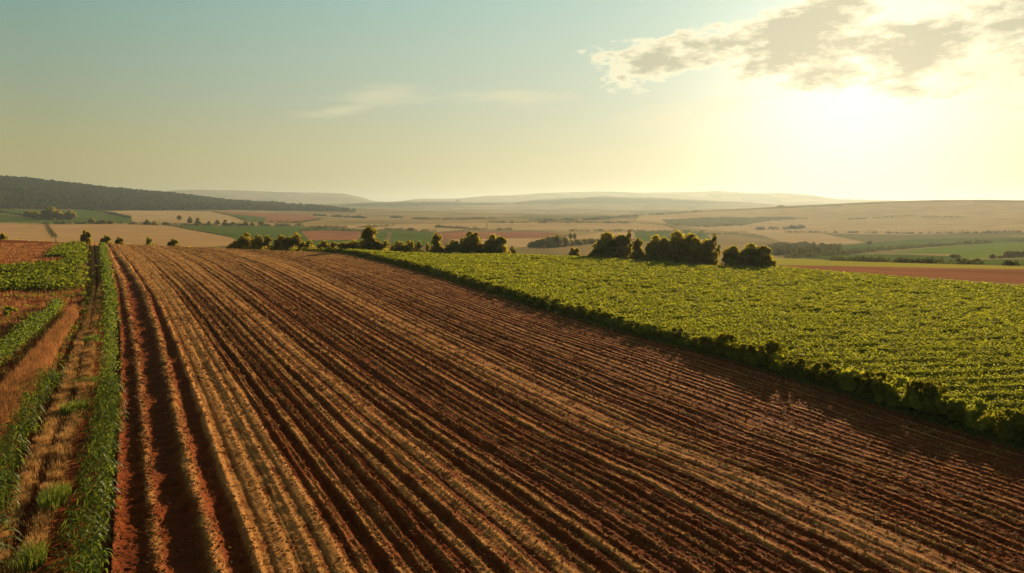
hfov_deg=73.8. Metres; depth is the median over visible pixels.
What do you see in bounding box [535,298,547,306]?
vine bush
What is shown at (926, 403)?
vine bush
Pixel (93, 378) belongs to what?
green tuft
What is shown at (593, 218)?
hedge
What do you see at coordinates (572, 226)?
wheat field
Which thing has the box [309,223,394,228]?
hedge
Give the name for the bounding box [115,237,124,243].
tree
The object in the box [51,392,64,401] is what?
grass tuft
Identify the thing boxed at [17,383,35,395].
corn plant
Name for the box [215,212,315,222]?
tilled field
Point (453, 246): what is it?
tree
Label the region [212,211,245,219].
hedge
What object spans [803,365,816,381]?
vine bush
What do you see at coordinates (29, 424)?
corn plant
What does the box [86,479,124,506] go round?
corn plant
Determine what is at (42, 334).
weeds
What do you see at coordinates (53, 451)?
grass tuft
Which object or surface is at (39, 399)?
corn plant
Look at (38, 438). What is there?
grass tuft
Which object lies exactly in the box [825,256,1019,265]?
hedge
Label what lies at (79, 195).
woodland
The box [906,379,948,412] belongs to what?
vine bush
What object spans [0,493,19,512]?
corn plant
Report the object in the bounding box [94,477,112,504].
corn plant
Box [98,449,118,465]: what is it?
corn plant
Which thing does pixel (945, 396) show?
vine bush
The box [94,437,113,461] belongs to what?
corn plant
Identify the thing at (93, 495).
corn plant
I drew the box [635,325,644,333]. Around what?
vine bush
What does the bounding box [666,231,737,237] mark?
hedge
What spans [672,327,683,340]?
vine bush
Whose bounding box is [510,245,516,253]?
tree
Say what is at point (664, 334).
vine bush
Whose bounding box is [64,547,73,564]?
corn plant
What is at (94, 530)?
corn plant
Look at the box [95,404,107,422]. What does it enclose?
corn plant
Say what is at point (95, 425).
corn plant
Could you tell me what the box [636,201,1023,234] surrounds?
tan slope
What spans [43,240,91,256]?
leafy crop
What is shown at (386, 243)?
tree
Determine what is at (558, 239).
tree
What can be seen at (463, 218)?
hedge
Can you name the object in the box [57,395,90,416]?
green tuft
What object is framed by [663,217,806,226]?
scrub field
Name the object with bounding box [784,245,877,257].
hedge
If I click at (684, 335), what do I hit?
vine bush
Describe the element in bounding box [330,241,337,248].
tree
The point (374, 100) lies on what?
sky
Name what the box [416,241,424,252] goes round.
tree
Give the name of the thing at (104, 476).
corn plant
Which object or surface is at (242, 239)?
tree
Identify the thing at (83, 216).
meadow
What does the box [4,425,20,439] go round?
corn plant
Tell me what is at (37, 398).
corn plant
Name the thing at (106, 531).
corn plant
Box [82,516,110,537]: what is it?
corn plant
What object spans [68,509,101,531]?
corn plant
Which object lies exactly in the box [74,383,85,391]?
grass tuft
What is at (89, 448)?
corn plant
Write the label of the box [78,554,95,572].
corn plant
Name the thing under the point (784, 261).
grass strip
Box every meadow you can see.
[0,209,130,222]
[0,213,41,222]
[177,226,387,246]
[225,214,264,221]
[383,230,434,245]
[634,231,709,240]
[786,254,1023,265]
[842,238,1023,250]
[895,243,1023,257]
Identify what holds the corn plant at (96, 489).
on the strip-cropped field at (73, 466)
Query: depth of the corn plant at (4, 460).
29.31 m
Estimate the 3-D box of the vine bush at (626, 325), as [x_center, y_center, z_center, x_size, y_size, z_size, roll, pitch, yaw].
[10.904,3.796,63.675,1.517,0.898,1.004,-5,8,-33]
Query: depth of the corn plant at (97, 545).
22.80 m
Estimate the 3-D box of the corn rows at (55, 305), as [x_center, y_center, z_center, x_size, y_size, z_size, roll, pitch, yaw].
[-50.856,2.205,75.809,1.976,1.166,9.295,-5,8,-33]
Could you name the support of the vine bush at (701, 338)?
on the vineyard ground at (941, 415)
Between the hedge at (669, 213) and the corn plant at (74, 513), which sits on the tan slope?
the hedge at (669, 213)
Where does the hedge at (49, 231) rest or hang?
on the stubble field at (26, 232)
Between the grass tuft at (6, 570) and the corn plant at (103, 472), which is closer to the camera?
the grass tuft at (6, 570)
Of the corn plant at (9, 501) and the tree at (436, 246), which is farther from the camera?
the tree at (436, 246)
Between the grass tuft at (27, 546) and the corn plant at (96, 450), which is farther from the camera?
the corn plant at (96, 450)
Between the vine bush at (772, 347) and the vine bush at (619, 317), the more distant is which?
the vine bush at (619, 317)
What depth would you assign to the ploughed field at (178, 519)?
32.66 m
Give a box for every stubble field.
[0,223,54,241]
[49,224,234,246]
[450,232,632,246]
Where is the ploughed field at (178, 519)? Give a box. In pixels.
[106,243,1023,572]
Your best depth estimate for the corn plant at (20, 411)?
36.12 m
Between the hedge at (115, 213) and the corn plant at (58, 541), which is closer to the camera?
the corn plant at (58, 541)
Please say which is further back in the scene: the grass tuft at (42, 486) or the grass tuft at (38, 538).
the grass tuft at (42, 486)
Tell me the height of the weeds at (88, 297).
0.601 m
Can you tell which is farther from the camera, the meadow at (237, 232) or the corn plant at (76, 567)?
the meadow at (237, 232)
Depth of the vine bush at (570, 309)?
72.61 m
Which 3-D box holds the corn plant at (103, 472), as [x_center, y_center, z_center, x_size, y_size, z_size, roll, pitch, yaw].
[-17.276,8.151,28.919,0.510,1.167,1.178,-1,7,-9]
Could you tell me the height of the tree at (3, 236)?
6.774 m
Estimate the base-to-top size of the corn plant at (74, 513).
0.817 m
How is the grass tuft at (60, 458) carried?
on the strip-cropped field at (73, 466)
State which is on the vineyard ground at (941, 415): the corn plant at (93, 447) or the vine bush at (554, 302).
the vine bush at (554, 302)
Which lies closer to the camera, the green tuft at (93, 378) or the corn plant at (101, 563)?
the corn plant at (101, 563)
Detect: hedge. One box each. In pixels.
[0,209,40,218]
[42,221,134,223]
[44,223,57,237]
[88,208,131,217]
[128,221,303,225]
[167,224,231,236]
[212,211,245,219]
[236,242,506,253]
[267,218,321,222]
[300,228,359,230]
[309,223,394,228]
[312,214,366,217]
[384,227,435,231]
[390,216,495,219]
[435,224,512,229]
[487,220,629,222]
[528,214,637,221]
[570,229,702,231]
[602,255,764,266]
[636,210,699,215]
[664,222,747,226]
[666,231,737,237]
[756,224,805,229]
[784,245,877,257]
[785,230,1021,233]
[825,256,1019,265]
[849,215,961,218]
[874,238,1023,250]
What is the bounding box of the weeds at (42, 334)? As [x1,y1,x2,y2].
[0,287,86,414]
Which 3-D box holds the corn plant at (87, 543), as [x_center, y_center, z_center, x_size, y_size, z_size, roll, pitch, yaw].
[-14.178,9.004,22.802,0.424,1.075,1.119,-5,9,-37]
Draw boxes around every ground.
[0,190,1023,569]
[620,330,1022,447]
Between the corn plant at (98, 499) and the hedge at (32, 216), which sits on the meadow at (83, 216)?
the hedge at (32, 216)
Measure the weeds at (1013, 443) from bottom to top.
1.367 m
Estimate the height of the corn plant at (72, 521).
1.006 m
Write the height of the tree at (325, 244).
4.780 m
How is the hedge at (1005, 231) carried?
on the tan slope
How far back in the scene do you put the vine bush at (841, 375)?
42.81 m
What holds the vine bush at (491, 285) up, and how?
on the vineyard ground at (941, 415)
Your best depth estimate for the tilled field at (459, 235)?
823.92 m
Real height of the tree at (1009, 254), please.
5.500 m
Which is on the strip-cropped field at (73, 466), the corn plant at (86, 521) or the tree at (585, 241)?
the corn plant at (86, 521)
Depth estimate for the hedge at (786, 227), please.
1372.52 m
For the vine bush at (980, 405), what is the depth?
35.98 m
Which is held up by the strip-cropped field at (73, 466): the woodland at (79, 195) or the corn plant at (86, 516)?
the corn plant at (86, 516)
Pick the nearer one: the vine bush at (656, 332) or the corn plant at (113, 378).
the corn plant at (113, 378)
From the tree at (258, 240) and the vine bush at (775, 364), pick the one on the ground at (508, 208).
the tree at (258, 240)
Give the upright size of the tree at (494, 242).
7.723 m
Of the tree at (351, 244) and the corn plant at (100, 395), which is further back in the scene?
the tree at (351, 244)
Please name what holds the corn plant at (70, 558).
on the strip-cropped field at (73, 466)
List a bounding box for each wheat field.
[111,210,243,222]
[328,223,485,231]
[488,223,673,230]
[747,231,859,243]
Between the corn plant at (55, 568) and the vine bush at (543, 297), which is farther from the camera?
the vine bush at (543, 297)
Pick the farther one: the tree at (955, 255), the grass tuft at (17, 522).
the tree at (955, 255)
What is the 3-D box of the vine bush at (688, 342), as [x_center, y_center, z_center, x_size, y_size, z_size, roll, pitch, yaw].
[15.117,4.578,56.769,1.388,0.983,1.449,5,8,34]
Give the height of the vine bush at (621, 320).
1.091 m
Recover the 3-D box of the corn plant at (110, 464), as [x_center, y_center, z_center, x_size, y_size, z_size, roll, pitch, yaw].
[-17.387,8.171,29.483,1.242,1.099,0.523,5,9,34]
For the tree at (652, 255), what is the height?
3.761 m
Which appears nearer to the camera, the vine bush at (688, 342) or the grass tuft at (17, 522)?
the grass tuft at (17, 522)
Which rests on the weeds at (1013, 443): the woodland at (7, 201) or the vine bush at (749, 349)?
the vine bush at (749, 349)
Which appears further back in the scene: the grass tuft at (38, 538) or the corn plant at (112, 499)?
the corn plant at (112, 499)
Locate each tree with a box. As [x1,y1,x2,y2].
[0,233,7,239]
[21,210,33,216]
[29,211,40,216]
[36,207,63,219]
[55,214,65,219]
[64,210,77,219]
[80,229,92,242]
[99,235,112,243]
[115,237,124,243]
[143,237,153,244]
[167,239,179,245]
[194,218,201,224]
[225,235,250,248]
[243,232,253,238]
[251,235,264,248]
[261,235,273,248]
[270,235,287,249]
[282,232,305,249]
[302,239,314,248]
[317,240,329,248]
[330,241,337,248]
[337,239,359,248]
[353,225,383,249]
[380,240,389,249]
[390,241,404,251]
[403,240,419,251]
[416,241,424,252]
[426,233,444,252]
[441,239,464,253]
[459,231,484,252]
[479,233,510,253]
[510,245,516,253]
[526,241,539,246]
[535,238,545,246]
[543,236,556,246]
[552,234,562,246]
[560,236,569,246]
[568,247,580,255]
[573,239,583,244]
[580,238,588,243]
[584,247,601,256]
[587,231,632,258]
[587,238,596,243]
[623,230,633,254]
[627,237,645,259]
[640,234,669,260]
[646,252,658,261]
[659,230,698,262]
[680,236,718,265]
[706,233,720,264]
[721,245,738,264]
[732,243,776,265]
[949,254,961,257]
[1002,250,1014,257]
[1014,250,1020,256]
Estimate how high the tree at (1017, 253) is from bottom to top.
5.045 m
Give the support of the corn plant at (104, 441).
on the strip-cropped field at (73, 466)
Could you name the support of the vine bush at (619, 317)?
on the vineyard ground at (941, 415)
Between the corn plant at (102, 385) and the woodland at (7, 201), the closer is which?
the corn plant at (102, 385)
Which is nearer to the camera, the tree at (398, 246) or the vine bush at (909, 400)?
the vine bush at (909, 400)
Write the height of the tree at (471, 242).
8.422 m
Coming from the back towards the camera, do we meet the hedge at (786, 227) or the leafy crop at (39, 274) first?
the hedge at (786, 227)
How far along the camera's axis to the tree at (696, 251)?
131.62 m
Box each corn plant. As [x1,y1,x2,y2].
[0,420,19,440]
[0,444,8,461]
[0,446,20,469]
[0,458,21,482]
[0,462,10,490]
[0,468,18,496]
[0,474,17,497]
[0,479,18,500]
[0,486,21,511]
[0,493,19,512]
[0,499,19,514]
[0,518,23,550]
[0,541,12,559]
[1,434,30,457]
[1,473,24,499]
[2,454,25,478]
[3,410,32,431]
[3,438,30,450]
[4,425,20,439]
[6,452,24,467]
[6,457,15,472]
[10,419,37,434]
[12,441,29,454]
[13,407,38,432]
[14,413,41,436]
[14,417,37,440]
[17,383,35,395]
[18,404,45,417]
[18,428,27,448]
[20,392,31,408]
[22,392,30,410]
[22,393,44,411]
[24,407,38,417]
[30,395,45,408]
[32,391,43,408]
[36,373,61,386]
[36,381,49,403]
[40,370,62,388]
[40,371,59,388]
[43,560,69,572]
[47,531,72,550]
[49,548,67,560]
[49,551,66,568]
[55,525,90,547]
[57,518,68,536]
[59,509,97,538]
[60,555,82,572]
[61,565,85,571]
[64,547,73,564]
[64,551,80,564]
[64,555,86,572]
[65,507,88,532]
[67,554,102,572]
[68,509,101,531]
[68,533,101,556]
[69,505,79,523]
[70,477,96,502]
[71,536,101,561]
[71,544,89,560]
[72,478,104,501]
[72,549,96,567]
[73,485,92,516]
[73,523,104,543]
[75,443,89,454]
[75,506,96,523]
[76,463,101,486]
[77,450,88,465]
[78,512,103,536]
[78,537,107,572]
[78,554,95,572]
[79,462,99,479]
[79,477,105,493]
[79,538,91,564]
[80,479,114,503]
[80,492,110,514]
[80,563,92,572]
[81,443,106,457]
[81,490,95,517]
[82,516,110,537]
[83,445,106,463]
[83,449,112,473]
[85,554,115,572]
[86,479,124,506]
[86,501,105,535]
[87,528,107,552]
[88,530,109,564]
[88,539,108,566]
[89,491,114,518]
[89,548,112,572]
[90,423,100,437]
[92,378,108,395]
[92,412,109,425]
[92,495,122,522]
[93,462,115,480]
[93,510,105,528]
[94,388,107,408]
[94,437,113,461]
[94,443,120,464]
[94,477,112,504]
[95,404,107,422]
[95,467,113,488]
[96,467,113,490]
[96,517,110,534]
[96,518,111,544]
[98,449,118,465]
[99,453,122,471]
[100,418,124,432]
[101,434,109,451]
[102,411,120,427]
[102,461,118,483]
[103,374,123,388]
[105,436,119,450]
[106,381,119,399]
[106,386,123,398]
[106,422,118,437]
[106,465,113,494]
[108,408,128,418]
[109,422,118,440]
[111,395,126,412]
[115,394,122,405]
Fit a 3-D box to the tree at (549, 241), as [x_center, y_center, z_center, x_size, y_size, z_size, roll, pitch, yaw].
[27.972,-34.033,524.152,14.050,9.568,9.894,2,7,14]
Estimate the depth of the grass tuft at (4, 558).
22.65 m
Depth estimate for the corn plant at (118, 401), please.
40.59 m
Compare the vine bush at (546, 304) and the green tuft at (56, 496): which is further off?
the vine bush at (546, 304)
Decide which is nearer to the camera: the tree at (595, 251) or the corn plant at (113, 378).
the corn plant at (113, 378)
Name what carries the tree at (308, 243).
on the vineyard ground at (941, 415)
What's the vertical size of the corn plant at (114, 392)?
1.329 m
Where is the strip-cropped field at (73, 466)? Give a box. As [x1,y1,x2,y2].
[0,240,119,572]
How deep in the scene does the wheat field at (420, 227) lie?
1132.87 m
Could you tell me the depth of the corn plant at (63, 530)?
24.67 m
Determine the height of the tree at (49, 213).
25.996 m
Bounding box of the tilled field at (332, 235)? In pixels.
[302,231,360,239]
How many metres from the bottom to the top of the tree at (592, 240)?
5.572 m
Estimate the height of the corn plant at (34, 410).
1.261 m
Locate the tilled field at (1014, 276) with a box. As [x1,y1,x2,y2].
[776,265,1023,283]
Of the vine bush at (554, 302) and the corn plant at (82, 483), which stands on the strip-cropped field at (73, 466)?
the corn plant at (82, 483)
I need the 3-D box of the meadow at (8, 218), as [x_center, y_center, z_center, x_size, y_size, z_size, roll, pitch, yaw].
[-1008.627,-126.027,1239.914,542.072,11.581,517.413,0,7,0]
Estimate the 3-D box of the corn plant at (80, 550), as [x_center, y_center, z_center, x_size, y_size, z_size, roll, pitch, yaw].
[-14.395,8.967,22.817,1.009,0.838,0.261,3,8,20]
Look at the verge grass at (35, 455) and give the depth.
33.49 m
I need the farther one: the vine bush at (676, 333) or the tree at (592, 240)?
the tree at (592, 240)
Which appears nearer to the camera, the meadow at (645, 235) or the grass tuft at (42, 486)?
the grass tuft at (42, 486)
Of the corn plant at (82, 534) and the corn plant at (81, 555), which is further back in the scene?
the corn plant at (82, 534)
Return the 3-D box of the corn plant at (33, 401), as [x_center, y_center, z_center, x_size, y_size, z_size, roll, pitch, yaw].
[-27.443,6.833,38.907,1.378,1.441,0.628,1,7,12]
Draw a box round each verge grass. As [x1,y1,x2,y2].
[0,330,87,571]
[79,243,96,333]
[87,243,102,330]
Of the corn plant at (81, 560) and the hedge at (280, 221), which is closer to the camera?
the corn plant at (81, 560)
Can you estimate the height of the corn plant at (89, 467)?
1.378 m
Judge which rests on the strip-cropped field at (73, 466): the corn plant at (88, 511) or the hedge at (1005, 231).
the corn plant at (88, 511)
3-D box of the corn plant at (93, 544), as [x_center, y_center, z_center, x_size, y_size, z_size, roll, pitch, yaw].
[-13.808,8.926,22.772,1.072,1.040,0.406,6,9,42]
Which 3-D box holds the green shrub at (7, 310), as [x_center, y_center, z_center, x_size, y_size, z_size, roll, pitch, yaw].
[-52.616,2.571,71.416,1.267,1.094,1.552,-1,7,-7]
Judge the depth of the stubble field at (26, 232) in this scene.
727.43 m
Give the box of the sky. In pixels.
[0,0,1023,201]
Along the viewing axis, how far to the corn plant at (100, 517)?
25.34 m
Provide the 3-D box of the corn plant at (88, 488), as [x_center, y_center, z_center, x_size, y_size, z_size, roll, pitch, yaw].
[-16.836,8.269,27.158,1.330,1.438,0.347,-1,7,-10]
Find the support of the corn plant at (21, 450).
on the strip-cropped field at (73, 466)
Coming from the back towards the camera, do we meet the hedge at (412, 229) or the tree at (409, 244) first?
the hedge at (412, 229)
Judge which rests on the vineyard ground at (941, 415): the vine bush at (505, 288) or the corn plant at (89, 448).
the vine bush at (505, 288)
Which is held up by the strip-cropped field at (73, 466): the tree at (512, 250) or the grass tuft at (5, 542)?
the grass tuft at (5, 542)
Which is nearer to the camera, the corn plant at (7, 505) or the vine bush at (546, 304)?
the corn plant at (7, 505)
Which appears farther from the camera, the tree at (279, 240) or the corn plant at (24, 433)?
the tree at (279, 240)
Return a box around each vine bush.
[487,281,495,289]
[502,284,509,292]
[519,289,526,299]
[528,295,536,302]
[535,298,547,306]
[537,295,549,301]
[543,302,550,307]
[550,298,561,307]
[566,304,575,312]
[574,305,585,316]
[580,308,589,315]
[589,307,601,317]
[596,310,606,320]
[604,312,613,320]
[615,315,621,326]
[619,316,630,325]
[621,322,634,329]
[634,321,652,327]
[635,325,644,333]
[641,322,657,334]
[652,328,664,338]
[661,330,670,338]
[669,330,680,341]
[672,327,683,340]
[675,331,691,343]
[684,336,696,345]
[691,336,707,348]
[698,334,713,350]
[707,336,722,353]
[714,332,737,350]
[723,342,748,360]
[739,343,766,364]
[744,340,758,361]
[751,339,783,364]
[768,354,783,373]
[781,358,806,377]
[783,355,806,372]
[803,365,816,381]
[804,360,833,381]
[823,366,843,388]
[836,368,864,391]
[839,367,852,392]
[851,373,872,396]
[862,370,889,402]
[874,373,916,409]
[902,390,931,407]
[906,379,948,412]
[912,392,946,412]
[934,397,970,420]
[940,393,971,417]
[963,396,988,431]
[964,409,994,430]
[975,407,1023,442]
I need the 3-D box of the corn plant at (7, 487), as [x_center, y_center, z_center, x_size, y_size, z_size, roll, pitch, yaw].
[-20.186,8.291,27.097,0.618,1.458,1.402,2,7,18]
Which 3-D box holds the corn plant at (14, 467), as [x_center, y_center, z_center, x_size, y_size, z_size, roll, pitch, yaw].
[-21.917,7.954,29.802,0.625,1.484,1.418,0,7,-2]
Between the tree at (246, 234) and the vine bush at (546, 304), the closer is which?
the vine bush at (546, 304)
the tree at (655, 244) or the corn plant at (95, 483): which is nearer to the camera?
the corn plant at (95, 483)
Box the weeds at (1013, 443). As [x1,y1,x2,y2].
[308,251,1023,451]
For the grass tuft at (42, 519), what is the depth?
25.50 m
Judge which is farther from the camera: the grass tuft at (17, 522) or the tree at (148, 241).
the tree at (148, 241)
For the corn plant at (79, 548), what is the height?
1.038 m
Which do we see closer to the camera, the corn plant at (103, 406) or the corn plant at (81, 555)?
the corn plant at (81, 555)
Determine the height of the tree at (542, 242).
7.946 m
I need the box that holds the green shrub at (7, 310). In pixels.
[3,306,18,315]
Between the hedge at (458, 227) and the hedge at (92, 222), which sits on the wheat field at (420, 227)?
the hedge at (458, 227)
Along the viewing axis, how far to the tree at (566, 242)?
541.78 m
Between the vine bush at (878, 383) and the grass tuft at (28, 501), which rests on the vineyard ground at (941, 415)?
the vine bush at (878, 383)
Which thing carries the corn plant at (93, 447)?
on the strip-cropped field at (73, 466)
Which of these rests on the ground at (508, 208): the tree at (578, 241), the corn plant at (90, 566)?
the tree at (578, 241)
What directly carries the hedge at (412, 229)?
on the wheat field at (420, 227)
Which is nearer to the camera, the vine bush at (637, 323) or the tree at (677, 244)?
the vine bush at (637, 323)
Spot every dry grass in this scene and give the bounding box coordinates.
[0,303,78,438]
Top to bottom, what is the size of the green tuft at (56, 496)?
0.660 m
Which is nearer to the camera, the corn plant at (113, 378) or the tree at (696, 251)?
the corn plant at (113, 378)
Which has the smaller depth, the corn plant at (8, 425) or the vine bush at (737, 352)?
the corn plant at (8, 425)
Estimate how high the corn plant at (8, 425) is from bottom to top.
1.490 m
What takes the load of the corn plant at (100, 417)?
on the strip-cropped field at (73, 466)
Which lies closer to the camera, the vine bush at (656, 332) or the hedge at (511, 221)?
the vine bush at (656, 332)
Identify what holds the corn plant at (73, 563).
on the strip-cropped field at (73, 466)
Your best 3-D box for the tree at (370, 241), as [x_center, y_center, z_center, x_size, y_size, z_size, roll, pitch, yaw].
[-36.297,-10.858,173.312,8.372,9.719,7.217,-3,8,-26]
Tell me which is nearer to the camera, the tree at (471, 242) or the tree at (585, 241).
the tree at (471, 242)
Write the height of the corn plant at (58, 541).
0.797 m
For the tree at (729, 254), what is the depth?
127.15 m
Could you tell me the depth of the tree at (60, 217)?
1246.04 m
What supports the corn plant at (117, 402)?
on the strip-cropped field at (73, 466)
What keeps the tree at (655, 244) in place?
on the ground at (508, 208)
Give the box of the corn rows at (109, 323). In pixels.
[94,242,123,389]
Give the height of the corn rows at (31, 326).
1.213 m
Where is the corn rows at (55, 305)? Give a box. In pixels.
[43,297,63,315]
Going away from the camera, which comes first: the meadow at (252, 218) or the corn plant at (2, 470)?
the corn plant at (2, 470)
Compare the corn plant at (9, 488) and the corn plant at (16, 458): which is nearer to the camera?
the corn plant at (9, 488)
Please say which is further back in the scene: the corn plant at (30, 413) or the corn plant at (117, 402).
the corn plant at (117, 402)
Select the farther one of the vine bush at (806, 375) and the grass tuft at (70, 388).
the vine bush at (806, 375)
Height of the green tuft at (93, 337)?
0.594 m
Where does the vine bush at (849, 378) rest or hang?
on the vineyard ground at (941, 415)
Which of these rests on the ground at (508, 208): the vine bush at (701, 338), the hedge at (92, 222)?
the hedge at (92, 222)
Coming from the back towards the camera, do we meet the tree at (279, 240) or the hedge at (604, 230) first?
the hedge at (604, 230)
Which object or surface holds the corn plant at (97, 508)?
on the strip-cropped field at (73, 466)
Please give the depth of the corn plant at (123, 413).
37.72 m
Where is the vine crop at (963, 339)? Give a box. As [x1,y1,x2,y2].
[285,248,1023,440]
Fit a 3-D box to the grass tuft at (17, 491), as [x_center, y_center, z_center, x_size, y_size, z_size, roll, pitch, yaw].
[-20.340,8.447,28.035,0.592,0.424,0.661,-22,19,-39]
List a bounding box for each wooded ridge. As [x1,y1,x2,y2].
[339,202,496,206]
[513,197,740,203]
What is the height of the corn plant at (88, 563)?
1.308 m
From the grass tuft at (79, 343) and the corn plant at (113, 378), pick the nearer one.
the corn plant at (113, 378)
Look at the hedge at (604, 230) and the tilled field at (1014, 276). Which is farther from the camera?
the hedge at (604, 230)
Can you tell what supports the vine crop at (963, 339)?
on the vineyard ground at (941, 415)
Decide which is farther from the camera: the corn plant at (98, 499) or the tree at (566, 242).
the tree at (566, 242)
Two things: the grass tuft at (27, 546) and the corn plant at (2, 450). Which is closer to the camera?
the grass tuft at (27, 546)
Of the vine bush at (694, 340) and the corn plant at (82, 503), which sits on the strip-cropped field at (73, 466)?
the corn plant at (82, 503)
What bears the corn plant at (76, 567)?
on the strip-cropped field at (73, 466)
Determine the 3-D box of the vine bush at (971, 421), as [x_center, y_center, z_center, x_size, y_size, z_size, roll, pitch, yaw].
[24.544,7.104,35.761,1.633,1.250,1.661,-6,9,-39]
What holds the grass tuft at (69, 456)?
on the strip-cropped field at (73, 466)
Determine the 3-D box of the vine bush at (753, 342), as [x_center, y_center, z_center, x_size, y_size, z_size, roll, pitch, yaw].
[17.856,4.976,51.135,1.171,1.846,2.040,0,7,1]
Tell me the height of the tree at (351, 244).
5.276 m
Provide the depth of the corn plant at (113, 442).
33.16 m
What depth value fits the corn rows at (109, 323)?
66.36 m
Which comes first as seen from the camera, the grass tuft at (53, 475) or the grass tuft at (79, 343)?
the grass tuft at (53, 475)
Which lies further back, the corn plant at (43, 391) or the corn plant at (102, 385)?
the corn plant at (102, 385)
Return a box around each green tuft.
[5,538,52,572]
[35,480,72,511]
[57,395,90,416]
[74,375,95,382]
[81,333,100,342]
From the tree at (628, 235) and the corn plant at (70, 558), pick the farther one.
the tree at (628, 235)
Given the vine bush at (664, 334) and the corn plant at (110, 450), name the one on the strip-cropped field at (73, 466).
the corn plant at (110, 450)
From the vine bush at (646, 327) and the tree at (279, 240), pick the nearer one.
the vine bush at (646, 327)
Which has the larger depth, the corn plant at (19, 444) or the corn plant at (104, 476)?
the corn plant at (19, 444)
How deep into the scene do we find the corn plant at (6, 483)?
27.71 m
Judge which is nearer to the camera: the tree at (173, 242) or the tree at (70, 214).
the tree at (173, 242)
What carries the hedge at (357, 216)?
on the ground at (508, 208)
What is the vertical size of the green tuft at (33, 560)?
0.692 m
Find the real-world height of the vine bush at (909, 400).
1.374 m
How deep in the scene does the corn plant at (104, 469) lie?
29.53 m
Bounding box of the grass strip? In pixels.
[773,258,1023,268]
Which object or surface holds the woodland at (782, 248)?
on the meadow at (917, 242)
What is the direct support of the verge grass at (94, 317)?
on the strip-cropped field at (73, 466)
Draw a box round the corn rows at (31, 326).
[0,309,55,367]
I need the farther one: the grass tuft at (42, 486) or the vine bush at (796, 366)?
the vine bush at (796, 366)
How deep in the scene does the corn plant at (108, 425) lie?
35.05 m
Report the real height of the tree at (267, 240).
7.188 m
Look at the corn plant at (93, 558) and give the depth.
21.84 m
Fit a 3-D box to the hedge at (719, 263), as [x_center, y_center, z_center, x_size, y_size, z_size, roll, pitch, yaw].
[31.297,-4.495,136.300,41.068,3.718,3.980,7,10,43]
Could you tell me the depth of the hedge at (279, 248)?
180.41 m
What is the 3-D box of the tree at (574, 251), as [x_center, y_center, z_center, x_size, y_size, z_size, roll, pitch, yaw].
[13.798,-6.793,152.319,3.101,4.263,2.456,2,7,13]
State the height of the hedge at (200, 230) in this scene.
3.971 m
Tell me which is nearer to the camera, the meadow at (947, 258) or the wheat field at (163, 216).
the meadow at (947, 258)
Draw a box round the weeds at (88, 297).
[0,269,104,552]
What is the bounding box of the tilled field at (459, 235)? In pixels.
[438,232,560,238]
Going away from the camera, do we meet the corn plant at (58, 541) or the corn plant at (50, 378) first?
the corn plant at (58, 541)
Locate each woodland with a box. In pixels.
[0,175,355,211]
[0,181,68,208]
[767,241,842,255]
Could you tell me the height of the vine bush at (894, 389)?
2.245 m
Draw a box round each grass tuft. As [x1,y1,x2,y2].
[0,533,10,545]
[0,547,12,569]
[0,560,18,572]
[8,487,23,496]
[10,519,19,525]
[14,492,25,499]
[17,541,37,556]
[19,495,30,505]
[22,459,37,471]
[24,531,48,547]
[33,515,46,524]
[35,435,48,446]
[37,482,50,491]
[40,480,58,495]
[46,469,63,482]
[47,443,64,458]
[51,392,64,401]
[56,431,71,443]
[56,454,66,461]
[57,449,72,459]
[60,368,71,377]
[60,383,73,391]
[73,340,83,345]
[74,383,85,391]
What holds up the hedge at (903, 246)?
on the meadow at (917, 242)
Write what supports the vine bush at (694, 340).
on the weeds at (1013, 443)
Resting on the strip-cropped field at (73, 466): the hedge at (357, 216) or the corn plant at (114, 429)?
the corn plant at (114, 429)
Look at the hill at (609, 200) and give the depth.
5052.45 m
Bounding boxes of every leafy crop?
[0,259,96,291]
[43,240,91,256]
[62,253,90,262]
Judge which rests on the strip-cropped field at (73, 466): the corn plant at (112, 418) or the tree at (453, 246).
the corn plant at (112, 418)
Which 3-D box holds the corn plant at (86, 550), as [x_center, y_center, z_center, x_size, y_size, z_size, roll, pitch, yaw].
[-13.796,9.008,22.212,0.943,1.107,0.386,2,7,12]
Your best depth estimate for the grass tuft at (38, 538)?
23.70 m
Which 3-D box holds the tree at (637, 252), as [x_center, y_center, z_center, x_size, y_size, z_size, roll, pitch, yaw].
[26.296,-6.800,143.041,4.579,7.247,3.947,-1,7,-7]
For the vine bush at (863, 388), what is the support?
on the vineyard ground at (941, 415)
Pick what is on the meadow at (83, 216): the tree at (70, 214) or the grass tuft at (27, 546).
the tree at (70, 214)
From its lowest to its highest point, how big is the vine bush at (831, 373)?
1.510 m
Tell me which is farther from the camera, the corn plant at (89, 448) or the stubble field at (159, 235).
the stubble field at (159, 235)
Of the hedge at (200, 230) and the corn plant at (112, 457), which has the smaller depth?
the corn plant at (112, 457)
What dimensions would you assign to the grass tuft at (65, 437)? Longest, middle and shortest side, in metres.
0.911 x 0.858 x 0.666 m
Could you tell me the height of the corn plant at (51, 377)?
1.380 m

